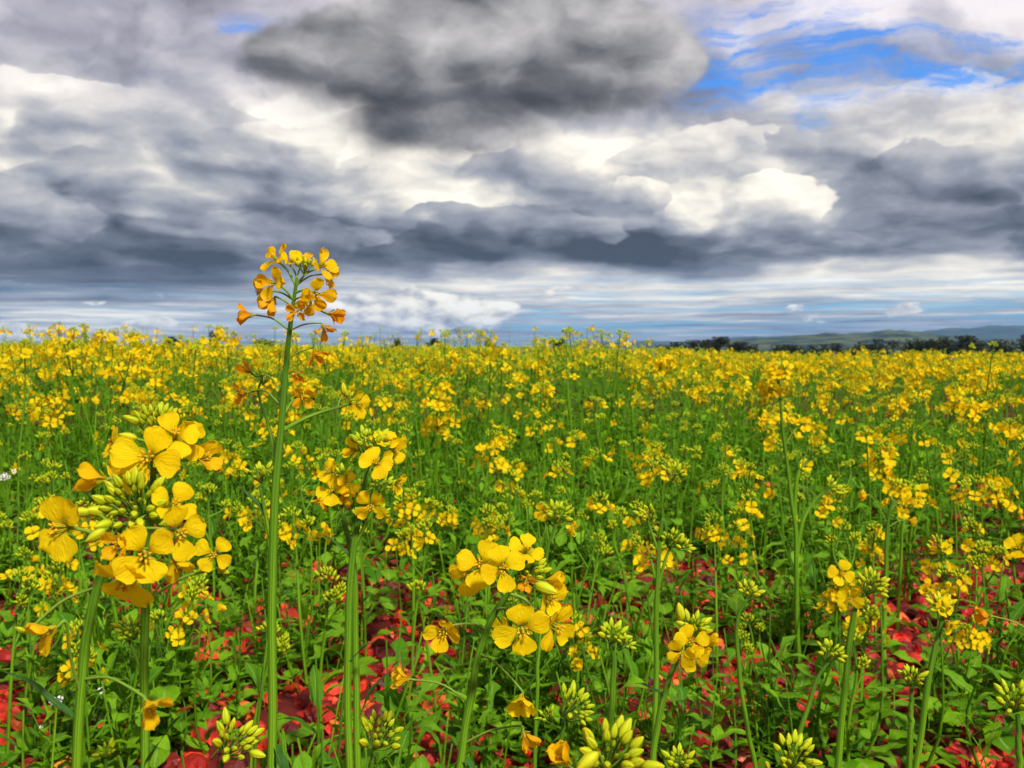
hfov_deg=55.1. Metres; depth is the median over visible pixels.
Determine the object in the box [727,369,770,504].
canola plant
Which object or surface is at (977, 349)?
dark tree
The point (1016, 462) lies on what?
canola plant
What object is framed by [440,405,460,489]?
canola plant
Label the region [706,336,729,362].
dark tree
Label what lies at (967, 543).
canola plant
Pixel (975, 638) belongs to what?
canola plant
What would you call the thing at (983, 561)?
canola plant
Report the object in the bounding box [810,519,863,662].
canola plant
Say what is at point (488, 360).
canola plant
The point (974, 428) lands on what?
canola plant
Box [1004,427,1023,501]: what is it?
canola plant
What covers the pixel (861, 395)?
canola plant
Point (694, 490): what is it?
canola plant
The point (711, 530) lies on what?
canola plant
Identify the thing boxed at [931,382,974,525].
canola plant
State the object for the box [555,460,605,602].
canola plant
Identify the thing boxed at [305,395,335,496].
canola plant
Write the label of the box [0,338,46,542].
canola plant
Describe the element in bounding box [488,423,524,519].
canola plant
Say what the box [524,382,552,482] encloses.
canola plant
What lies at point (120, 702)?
leafy ground cover
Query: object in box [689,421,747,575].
canola plant
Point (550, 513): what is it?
canola plant
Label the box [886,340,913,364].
dark tree
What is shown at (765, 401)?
canola plant
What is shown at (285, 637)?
canola plant
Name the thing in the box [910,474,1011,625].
canola plant
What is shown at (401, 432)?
canola plant
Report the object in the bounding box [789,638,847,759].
canola plant
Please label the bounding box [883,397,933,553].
canola plant
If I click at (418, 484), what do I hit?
canola plant
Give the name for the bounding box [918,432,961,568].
canola plant
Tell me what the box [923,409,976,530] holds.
canola plant
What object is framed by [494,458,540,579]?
canola plant
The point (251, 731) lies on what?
canola plant
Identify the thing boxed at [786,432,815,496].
canola plant
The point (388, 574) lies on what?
canola plant
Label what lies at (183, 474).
canola plant
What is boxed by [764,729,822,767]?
canola plant
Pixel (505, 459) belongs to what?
canola plant
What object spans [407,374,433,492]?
canola plant
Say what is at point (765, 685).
canola plant
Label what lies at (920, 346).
dark tree
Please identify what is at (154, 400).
canola plant
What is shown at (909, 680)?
canola plant
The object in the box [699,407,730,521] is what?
canola plant
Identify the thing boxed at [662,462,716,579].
canola plant
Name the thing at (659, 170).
sky
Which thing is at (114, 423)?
canola plant
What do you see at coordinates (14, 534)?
canola plant
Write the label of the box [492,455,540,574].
canola plant
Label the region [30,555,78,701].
canola plant
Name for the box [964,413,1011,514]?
canola plant
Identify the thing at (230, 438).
canola plant
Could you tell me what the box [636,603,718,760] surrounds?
canola plant
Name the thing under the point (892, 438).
canola plant
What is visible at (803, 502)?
canola plant
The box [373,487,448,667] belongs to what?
canola plant
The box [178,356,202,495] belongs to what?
canola plant
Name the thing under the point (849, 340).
hills
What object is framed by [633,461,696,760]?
canola plant
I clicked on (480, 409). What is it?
canola plant
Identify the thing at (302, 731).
canola plant
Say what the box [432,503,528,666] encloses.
canola plant
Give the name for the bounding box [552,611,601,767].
canola plant
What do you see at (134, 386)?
canola plant
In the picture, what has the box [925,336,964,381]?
dark tree
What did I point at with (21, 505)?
canola plant
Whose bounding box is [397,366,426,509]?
canola plant
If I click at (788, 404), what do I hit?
canola plant
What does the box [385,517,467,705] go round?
canola plant
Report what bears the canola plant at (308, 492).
on the ground at (286, 703)
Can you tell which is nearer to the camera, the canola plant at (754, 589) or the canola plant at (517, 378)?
the canola plant at (754, 589)
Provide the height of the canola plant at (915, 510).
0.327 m
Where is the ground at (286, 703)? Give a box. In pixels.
[0,347,1023,767]
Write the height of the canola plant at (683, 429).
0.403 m
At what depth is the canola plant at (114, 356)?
3.04 m
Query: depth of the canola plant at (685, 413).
3.41 m
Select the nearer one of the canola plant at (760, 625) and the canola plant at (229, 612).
the canola plant at (760, 625)
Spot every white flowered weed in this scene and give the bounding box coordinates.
[0,469,24,609]
[36,687,108,766]
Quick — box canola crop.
[0,321,1023,508]
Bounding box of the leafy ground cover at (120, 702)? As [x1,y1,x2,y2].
[0,390,1023,767]
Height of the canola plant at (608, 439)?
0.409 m
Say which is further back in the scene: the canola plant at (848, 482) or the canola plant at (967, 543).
the canola plant at (848, 482)
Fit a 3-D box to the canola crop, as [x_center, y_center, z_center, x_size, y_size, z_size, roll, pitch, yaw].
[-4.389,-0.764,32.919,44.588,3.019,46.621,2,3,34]
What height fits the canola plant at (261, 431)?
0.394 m
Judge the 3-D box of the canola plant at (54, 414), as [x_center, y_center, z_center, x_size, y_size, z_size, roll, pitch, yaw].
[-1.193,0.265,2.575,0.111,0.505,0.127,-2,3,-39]
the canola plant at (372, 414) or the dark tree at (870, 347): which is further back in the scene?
the dark tree at (870, 347)
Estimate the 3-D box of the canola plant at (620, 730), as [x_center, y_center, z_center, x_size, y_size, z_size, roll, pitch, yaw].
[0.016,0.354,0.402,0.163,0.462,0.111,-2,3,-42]
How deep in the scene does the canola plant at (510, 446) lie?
2.98 m
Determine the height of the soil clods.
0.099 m
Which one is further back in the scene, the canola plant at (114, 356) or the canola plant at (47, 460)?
the canola plant at (114, 356)
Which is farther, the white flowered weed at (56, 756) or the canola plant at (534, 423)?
the canola plant at (534, 423)
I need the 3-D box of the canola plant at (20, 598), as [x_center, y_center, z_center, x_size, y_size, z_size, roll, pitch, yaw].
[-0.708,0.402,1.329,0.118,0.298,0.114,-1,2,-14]
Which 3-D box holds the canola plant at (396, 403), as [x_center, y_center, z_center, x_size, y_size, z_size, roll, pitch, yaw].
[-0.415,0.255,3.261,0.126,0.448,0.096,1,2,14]
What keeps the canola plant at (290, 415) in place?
on the ground at (286, 703)
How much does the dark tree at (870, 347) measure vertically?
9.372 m
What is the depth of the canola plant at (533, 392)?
2.91 m
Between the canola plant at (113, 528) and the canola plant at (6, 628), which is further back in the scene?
the canola plant at (113, 528)
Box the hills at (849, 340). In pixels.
[589,330,1023,352]
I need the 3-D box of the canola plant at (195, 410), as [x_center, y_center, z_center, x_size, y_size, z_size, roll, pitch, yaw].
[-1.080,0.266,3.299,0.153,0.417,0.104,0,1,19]
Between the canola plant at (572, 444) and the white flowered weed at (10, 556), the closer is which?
the white flowered weed at (10, 556)
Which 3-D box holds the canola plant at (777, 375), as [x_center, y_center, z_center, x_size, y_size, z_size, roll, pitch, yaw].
[0.480,0.306,1.646,0.159,0.694,0.147,0,2,0]
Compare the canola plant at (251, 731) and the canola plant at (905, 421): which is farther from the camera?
the canola plant at (905, 421)
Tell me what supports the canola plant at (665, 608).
on the ground at (286, 703)
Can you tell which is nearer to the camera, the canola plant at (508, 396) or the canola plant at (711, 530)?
the canola plant at (711, 530)
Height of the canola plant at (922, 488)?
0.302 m
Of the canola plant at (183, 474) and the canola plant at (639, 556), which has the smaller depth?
the canola plant at (639, 556)
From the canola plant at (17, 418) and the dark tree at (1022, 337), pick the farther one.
the dark tree at (1022, 337)
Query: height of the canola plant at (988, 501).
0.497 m
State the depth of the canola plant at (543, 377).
3.37 m
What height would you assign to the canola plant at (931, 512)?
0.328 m
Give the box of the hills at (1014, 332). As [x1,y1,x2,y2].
[516,325,1023,348]
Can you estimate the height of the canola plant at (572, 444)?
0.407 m
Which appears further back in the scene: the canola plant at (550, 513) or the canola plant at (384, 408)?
the canola plant at (384, 408)
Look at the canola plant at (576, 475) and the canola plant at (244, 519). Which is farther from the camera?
the canola plant at (576, 475)
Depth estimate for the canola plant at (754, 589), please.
0.95 m
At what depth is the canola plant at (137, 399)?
3.14 m
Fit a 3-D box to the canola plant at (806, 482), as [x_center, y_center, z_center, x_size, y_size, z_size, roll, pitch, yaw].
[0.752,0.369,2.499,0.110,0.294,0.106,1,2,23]
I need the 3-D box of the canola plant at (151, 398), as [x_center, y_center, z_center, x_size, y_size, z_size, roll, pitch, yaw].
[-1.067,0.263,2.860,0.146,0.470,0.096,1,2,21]
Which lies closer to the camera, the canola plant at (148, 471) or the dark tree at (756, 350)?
the canola plant at (148, 471)
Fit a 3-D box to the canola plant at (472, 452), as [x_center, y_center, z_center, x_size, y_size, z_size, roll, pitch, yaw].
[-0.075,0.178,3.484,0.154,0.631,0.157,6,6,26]
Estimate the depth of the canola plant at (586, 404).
3.40 m
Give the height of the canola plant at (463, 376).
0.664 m
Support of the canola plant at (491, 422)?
on the ground at (286, 703)
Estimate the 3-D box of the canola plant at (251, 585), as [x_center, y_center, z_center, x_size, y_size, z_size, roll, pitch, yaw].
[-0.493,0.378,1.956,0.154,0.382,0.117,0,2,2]
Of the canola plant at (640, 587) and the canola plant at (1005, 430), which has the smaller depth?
the canola plant at (640, 587)
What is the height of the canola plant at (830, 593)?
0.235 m
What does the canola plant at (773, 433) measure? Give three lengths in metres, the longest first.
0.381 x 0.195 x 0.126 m
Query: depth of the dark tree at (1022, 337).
227.19 m
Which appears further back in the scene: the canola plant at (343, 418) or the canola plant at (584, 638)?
the canola plant at (343, 418)
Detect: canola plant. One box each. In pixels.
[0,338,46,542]
[0,365,28,507]
[0,441,18,560]
[0,451,63,610]
[0,461,206,767]
[0,492,60,684]
[0,499,25,509]
[0,511,13,565]
[0,566,41,760]
[0,673,21,681]
[5,402,34,516]
[7,460,93,581]
[8,386,35,540]
[22,470,83,604]
[27,393,56,496]
[29,412,54,543]
[30,390,83,506]
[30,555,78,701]
[31,399,56,525]
[33,417,83,540]
[36,432,69,566]
[51,618,125,767]
[58,337,105,527]
[66,342,106,490]
[69,497,172,657]
[75,517,105,634]
[77,408,120,501]
[77,459,113,601]
[79,423,109,524]
[91,737,115,767]
[93,340,142,532]
[96,411,130,555]
[101,401,231,767]
[112,384,162,529]
[112,387,146,519]
[115,383,148,512]
[118,390,150,493]
[120,394,167,550]
[128,361,172,510]
[128,499,181,603]
[130,401,166,581]
[132,389,158,498]
[132,576,226,767]
[133,520,199,641]
[134,454,155,555]
[153,461,219,598]
[169,441,215,564]
[174,461,207,568]
[176,545,224,689]
[177,391,199,503]
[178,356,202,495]
[178,403,206,510]
[179,345,200,527]
[181,393,212,508]
[194,482,239,631]
[203,404,244,514]
[204,442,245,554]
[205,405,230,533]
[207,379,233,542]
[210,384,239,513]
[211,707,265,767]
[214,448,251,588]
[215,376,249,492]
[216,438,262,569]
[217,621,293,767]
[220,374,256,516]
[223,491,324,663]
[226,398,260,498]
[229,393,259,515]
[232,243,370,767]
[239,464,315,606]
[240,461,314,589]
[242,479,299,641]
[243,403,282,542]
[256,417,302,518]
[264,505,378,687]
[272,416,293,522]
[273,406,311,507]
[280,441,344,616]
[282,374,316,491]
[282,397,310,513]
[285,566,376,744]
[288,332,310,482]
[296,447,340,577]
[303,390,345,521]
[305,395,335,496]
[310,404,337,542]
[311,382,330,486]
[311,458,397,767]
[313,447,368,565]
[315,392,356,482]
[315,526,391,675]
[319,425,406,767]
[322,470,368,587]
[331,401,357,494]
[336,476,384,581]
[339,414,362,527]
[339,419,387,537]
[347,401,371,492]
[352,507,396,644]
[356,486,417,609]
[358,709,403,767]
[364,391,395,563]
[366,374,397,505]
[368,402,398,529]
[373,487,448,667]
[374,375,403,512]
[376,579,482,763]
[377,394,406,520]
[379,404,418,525]
[383,377,414,512]
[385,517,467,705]
[387,449,452,568]
[388,399,413,487]
[390,423,452,576]
[390,532,575,767]
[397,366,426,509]
[405,501,461,620]
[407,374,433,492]
[414,377,452,497]
[414,377,456,522]
[420,392,465,524]
[427,438,470,550]
[429,331,465,495]
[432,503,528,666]
[439,375,461,500]
[440,386,478,501]
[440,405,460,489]
[454,429,505,558]
[460,502,514,608]
[463,393,491,505]
[465,347,510,498]
[465,388,485,491]
[469,391,504,501]
[477,577,530,697]
[482,342,512,503]
[485,440,514,514]
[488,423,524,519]
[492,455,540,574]
[494,431,509,502]
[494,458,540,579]
[495,467,525,601]
[497,436,521,526]
[502,387,531,505]
[504,371,535,495]
[522,406,546,526]
[522,489,581,608]
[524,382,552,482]
[525,425,562,501]
[526,373,569,505]
[531,383,568,529]
[533,499,575,767]
[534,680,594,767]
[536,459,575,575]
[542,417,585,503]
[543,382,555,502]
[545,715,664,767]
[547,435,588,545]
[549,328,586,500]
[551,491,615,652]
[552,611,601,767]
[553,399,567,514]
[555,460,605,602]
[567,362,594,483]
[568,419,607,518]
[571,418,592,496]
[571,532,641,652]
[581,329,625,519]
[581,395,607,494]
[582,447,628,560]
[592,412,624,520]
[598,354,634,492]
[598,617,636,754]
[602,442,673,578]
[603,454,691,602]
[603,506,652,621]
[606,436,660,545]
[610,396,638,492]
[620,526,711,733]
[622,499,692,644]
[624,394,647,507]
[629,424,661,520]
[631,395,660,504]
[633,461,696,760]
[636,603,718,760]
[637,376,662,499]
[642,412,688,520]
[644,441,695,544]
[653,401,687,507]
[661,743,694,767]
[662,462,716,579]
[666,412,708,517]
[675,358,700,496]
[676,412,714,496]
[679,444,702,567]
[685,511,767,687]
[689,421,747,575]
[690,424,717,535]
[691,490,763,648]
[696,462,755,613]
[697,379,734,530]
[698,443,739,552]
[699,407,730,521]
[703,397,741,502]
[719,469,766,587]
[724,629,776,755]
[725,384,755,512]
[726,613,774,714]
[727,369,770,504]
[729,405,779,551]
[730,458,793,609]
[733,395,779,503]
[735,578,765,767]
[751,375,785,527]
[755,360,843,686]
[756,418,792,509]
[758,448,789,563]
[759,441,800,565]
[760,405,806,524]
[764,413,789,532]
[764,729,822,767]
[770,398,792,500]
[770,403,802,503]
[770,449,818,541]
[773,491,845,615]
[785,470,828,569]
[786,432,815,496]
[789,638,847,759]
[804,484,854,582]
[804,570,867,681]
[806,413,856,530]
[807,578,906,727]
[808,401,826,503]
[809,434,830,531]
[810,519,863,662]
[813,484,855,604]
[817,392,845,504]
[825,458,872,553]
[825,631,891,761]
[827,560,889,767]
[829,370,864,508]
[833,426,896,588]
[835,413,871,525]
[844,394,885,515]
[850,402,894,522]
[854,522,908,637]
[855,477,945,722]
[856,479,950,641]
[859,421,907,513]
[862,440,898,560]
[871,394,922,531]
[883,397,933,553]
[893,418,912,510]
[896,440,959,544]
[896,483,938,598]
[897,664,928,767]
[899,409,927,501]
[906,473,943,585]
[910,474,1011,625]
[912,583,960,767]
[914,426,973,585]
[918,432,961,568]
[919,534,1015,690]
[922,539,1017,670]
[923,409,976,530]
[931,381,966,506]
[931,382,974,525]
[931,418,989,578]
[933,441,1004,553]
[937,467,1019,612]
[943,389,991,502]
[944,612,1012,746]
[945,516,1022,640]
[954,395,1000,536]
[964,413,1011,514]
[974,605,1023,627]
[975,433,1023,536]
[977,469,1023,589]
[984,393,1022,522]
[989,417,1023,562]
[993,470,1023,549]
[993,678,1023,767]
[998,399,1023,515]
[1003,533,1023,558]
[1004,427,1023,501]
[1008,456,1023,589]
[1011,474,1023,512]
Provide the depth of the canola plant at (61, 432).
2.71 m
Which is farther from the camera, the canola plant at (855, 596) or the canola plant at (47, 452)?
the canola plant at (47, 452)
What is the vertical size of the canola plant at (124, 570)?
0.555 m
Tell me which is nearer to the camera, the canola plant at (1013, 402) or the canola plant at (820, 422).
the canola plant at (1013, 402)
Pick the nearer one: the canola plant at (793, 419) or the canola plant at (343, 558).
the canola plant at (343, 558)
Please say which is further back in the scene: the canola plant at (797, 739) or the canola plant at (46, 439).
the canola plant at (46, 439)
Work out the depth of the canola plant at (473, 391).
3.67 m
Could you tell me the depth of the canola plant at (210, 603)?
1.58 m
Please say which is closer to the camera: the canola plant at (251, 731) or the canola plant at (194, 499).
the canola plant at (251, 731)
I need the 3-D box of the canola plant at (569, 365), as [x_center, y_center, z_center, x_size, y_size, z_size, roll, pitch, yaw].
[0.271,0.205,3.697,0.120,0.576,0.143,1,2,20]
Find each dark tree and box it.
[167,336,178,358]
[199,330,222,351]
[254,338,272,347]
[383,338,402,356]
[425,338,439,348]
[553,339,564,355]
[654,342,688,374]
[669,339,716,370]
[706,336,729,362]
[725,341,749,357]
[744,345,783,379]
[761,345,791,360]
[766,345,813,363]
[805,344,835,375]
[826,343,848,379]
[847,342,879,359]
[871,339,902,371]
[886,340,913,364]
[904,338,951,378]
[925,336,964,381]
[946,335,978,374]
[954,341,1013,369]
[989,337,1023,382]
[998,334,1023,353]
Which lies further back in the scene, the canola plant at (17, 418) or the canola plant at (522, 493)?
the canola plant at (17, 418)
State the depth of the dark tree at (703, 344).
217.88 m
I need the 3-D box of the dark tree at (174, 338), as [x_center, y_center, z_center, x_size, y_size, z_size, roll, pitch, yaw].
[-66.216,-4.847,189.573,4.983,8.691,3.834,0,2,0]
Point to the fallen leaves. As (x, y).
(292, 687)
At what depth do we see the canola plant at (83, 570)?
1.95 m
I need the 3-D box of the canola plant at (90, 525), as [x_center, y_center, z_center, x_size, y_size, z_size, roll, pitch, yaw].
[-0.657,0.355,1.671,0.163,0.355,0.130,-4,8,-24]
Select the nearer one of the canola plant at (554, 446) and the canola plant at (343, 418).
the canola plant at (343, 418)
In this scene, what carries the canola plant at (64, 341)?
on the ground at (286, 703)
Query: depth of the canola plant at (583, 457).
3.02 m
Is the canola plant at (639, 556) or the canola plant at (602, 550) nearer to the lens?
the canola plant at (639, 556)
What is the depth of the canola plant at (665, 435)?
3.55 m
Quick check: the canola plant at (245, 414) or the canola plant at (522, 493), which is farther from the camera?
the canola plant at (245, 414)
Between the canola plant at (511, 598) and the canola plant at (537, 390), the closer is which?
the canola plant at (511, 598)
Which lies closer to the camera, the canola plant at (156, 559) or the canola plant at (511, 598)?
the canola plant at (511, 598)
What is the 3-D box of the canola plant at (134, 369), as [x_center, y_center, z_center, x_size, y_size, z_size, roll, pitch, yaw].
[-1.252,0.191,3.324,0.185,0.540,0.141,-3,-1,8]
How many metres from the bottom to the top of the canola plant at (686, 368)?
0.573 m
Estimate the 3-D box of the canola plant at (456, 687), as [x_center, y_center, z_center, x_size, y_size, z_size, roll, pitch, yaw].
[-0.116,0.410,1.400,0.152,0.289,0.098,-1,3,-30]
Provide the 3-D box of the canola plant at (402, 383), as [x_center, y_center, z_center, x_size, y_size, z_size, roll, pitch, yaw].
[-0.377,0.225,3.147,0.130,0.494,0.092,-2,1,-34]
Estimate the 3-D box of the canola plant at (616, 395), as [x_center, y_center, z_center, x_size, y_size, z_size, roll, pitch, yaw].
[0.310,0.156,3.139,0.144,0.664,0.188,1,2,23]
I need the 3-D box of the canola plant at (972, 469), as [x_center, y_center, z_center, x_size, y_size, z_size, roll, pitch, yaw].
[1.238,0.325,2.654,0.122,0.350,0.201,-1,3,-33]
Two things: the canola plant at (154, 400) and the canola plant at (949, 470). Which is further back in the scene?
the canola plant at (154, 400)
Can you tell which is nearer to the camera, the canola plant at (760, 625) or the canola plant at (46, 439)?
the canola plant at (760, 625)
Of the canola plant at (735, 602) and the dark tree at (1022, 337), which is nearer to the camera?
the canola plant at (735, 602)
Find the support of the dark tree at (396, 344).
on the ground at (286, 703)
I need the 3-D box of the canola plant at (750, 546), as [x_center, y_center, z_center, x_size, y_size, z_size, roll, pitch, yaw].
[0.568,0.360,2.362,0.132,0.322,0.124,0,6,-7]
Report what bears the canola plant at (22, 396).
on the ground at (286, 703)
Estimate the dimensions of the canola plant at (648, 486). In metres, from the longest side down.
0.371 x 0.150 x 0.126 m
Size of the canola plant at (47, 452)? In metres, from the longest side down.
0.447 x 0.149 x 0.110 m
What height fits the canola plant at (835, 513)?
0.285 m
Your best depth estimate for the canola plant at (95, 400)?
3.44 m
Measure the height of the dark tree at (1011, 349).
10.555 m
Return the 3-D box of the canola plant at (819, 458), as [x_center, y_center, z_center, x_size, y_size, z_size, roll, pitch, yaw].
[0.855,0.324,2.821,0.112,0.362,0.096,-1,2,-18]
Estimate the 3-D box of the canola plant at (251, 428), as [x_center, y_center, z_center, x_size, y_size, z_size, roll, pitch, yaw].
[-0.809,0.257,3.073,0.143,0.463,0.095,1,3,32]
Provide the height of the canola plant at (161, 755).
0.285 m
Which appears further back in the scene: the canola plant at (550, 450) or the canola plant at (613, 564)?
the canola plant at (550, 450)
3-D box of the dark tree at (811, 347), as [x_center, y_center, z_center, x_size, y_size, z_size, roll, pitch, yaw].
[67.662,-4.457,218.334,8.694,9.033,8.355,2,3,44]
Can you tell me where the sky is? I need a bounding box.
[0,0,1023,347]
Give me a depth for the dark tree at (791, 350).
207.30 m
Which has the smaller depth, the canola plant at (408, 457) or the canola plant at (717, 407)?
the canola plant at (408, 457)
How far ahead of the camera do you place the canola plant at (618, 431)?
3.49 m
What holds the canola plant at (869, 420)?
on the ground at (286, 703)
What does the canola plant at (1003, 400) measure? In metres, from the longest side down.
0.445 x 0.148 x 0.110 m
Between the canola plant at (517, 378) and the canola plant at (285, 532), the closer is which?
the canola plant at (285, 532)
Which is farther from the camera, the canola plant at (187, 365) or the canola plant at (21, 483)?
the canola plant at (187, 365)
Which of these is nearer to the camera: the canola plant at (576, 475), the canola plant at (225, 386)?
the canola plant at (225, 386)
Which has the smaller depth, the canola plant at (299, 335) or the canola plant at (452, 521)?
the canola plant at (452, 521)
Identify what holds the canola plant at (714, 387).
on the ground at (286, 703)
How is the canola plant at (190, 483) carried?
on the ground at (286, 703)
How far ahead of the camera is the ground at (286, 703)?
2.32 m
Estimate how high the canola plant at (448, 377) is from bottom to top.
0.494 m
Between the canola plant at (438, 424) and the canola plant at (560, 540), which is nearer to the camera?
the canola plant at (560, 540)
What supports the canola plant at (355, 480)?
on the ground at (286, 703)
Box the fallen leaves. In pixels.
[0,457,1023,767]
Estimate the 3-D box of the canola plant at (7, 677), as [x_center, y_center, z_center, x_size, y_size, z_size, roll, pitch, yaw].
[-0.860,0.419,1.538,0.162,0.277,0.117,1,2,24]
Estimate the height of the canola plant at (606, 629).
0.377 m
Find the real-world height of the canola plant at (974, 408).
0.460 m
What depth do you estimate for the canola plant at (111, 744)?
0.55 m
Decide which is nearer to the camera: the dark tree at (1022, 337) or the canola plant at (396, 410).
the canola plant at (396, 410)
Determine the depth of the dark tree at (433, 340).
189.61 m
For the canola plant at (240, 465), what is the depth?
2.40 m
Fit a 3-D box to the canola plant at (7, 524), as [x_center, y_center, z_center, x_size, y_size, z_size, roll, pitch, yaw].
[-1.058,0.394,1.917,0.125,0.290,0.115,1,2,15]
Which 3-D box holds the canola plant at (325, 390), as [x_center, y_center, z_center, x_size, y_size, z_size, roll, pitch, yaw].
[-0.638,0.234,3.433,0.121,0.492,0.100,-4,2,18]
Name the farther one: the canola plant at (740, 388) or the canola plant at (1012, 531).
the canola plant at (740, 388)
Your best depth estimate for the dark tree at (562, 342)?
189.81 m
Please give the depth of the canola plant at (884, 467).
2.72 m
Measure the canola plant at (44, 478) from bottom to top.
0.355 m
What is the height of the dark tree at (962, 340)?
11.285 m
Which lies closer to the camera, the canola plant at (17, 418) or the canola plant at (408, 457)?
the canola plant at (408, 457)
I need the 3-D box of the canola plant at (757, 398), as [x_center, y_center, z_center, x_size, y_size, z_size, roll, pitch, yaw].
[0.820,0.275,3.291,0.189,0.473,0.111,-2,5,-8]
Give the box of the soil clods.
[0,450,1023,767]
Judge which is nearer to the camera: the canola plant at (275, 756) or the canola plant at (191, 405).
the canola plant at (275, 756)
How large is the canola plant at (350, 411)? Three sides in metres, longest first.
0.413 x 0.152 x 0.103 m
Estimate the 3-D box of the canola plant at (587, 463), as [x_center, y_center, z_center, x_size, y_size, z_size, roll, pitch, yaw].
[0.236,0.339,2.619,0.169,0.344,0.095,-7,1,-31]
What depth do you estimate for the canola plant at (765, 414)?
2.78 m
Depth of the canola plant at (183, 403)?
3.15 m
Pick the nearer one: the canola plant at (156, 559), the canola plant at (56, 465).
the canola plant at (156, 559)
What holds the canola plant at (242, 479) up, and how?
on the ground at (286, 703)
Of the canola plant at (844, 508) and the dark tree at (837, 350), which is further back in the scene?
the dark tree at (837, 350)
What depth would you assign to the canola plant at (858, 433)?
3.23 m
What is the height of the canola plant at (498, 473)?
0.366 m
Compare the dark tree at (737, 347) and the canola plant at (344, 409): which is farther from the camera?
the dark tree at (737, 347)
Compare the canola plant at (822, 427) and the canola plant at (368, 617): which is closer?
the canola plant at (368, 617)
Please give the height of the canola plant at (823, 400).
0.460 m
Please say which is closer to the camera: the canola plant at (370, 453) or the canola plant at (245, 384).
the canola plant at (370, 453)
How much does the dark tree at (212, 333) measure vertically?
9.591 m
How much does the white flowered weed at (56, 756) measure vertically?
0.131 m
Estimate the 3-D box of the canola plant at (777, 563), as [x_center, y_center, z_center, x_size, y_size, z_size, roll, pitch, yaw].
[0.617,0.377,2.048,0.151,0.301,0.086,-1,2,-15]
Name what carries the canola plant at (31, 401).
on the ground at (286, 703)
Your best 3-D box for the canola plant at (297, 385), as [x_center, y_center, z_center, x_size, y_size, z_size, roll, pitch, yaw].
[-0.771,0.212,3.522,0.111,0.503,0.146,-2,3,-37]
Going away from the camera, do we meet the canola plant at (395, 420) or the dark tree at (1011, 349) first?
the canola plant at (395, 420)
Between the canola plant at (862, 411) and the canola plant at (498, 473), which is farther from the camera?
the canola plant at (862, 411)
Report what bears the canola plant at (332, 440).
on the ground at (286, 703)
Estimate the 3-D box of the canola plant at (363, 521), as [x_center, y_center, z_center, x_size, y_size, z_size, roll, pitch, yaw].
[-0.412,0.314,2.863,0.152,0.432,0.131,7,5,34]
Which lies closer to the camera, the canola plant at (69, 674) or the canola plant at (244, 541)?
the canola plant at (69, 674)
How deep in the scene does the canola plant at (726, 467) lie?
2.09 m
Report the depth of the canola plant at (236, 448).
2.71 m
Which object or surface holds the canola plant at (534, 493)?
on the ground at (286, 703)
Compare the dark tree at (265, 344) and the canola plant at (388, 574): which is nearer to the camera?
the canola plant at (388, 574)
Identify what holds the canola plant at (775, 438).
on the ground at (286, 703)
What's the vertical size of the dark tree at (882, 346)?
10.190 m
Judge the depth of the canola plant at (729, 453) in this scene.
2.69 m
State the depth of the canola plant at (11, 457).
3.34 m
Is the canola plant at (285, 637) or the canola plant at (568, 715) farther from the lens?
the canola plant at (285, 637)
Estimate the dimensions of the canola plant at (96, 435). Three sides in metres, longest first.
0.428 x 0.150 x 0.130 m
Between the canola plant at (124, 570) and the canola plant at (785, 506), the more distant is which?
the canola plant at (785, 506)
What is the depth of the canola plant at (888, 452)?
2.37 m
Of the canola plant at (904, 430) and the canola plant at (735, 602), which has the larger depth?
the canola plant at (904, 430)
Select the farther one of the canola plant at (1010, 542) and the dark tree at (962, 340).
the dark tree at (962, 340)
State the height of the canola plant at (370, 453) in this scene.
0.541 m
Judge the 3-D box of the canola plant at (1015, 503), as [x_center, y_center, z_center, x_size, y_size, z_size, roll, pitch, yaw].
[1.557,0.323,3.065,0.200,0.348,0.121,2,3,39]
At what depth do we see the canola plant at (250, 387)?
3.17 m
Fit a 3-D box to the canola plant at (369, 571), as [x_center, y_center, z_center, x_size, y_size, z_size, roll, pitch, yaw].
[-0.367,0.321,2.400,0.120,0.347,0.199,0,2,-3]
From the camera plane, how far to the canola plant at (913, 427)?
3.07 m
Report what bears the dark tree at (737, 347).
on the ground at (286, 703)
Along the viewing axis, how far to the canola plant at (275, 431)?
2.78 m
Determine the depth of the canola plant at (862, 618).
1.43 m
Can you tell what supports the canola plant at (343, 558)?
on the ground at (286, 703)
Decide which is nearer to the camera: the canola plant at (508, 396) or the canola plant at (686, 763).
the canola plant at (686, 763)
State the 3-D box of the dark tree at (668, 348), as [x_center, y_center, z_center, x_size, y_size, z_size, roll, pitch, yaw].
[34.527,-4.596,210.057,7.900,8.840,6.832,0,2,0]
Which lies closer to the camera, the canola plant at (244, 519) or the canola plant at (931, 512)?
the canola plant at (244, 519)
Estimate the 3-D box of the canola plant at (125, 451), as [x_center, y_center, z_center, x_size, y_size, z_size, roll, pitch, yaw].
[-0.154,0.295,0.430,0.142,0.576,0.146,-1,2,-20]
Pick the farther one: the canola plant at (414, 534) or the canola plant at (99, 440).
the canola plant at (99, 440)
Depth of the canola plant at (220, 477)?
2.82 m
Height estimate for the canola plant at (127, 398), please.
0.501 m
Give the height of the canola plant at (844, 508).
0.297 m
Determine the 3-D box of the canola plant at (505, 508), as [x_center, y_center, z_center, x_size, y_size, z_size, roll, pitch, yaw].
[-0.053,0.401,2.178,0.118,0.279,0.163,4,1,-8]
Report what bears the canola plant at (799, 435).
on the ground at (286, 703)
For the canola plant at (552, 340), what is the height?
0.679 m
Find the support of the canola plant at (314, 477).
on the ground at (286, 703)
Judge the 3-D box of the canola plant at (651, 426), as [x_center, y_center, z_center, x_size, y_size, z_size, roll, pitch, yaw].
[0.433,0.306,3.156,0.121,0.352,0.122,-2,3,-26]
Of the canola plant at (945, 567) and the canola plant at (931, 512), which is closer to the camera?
the canola plant at (945, 567)

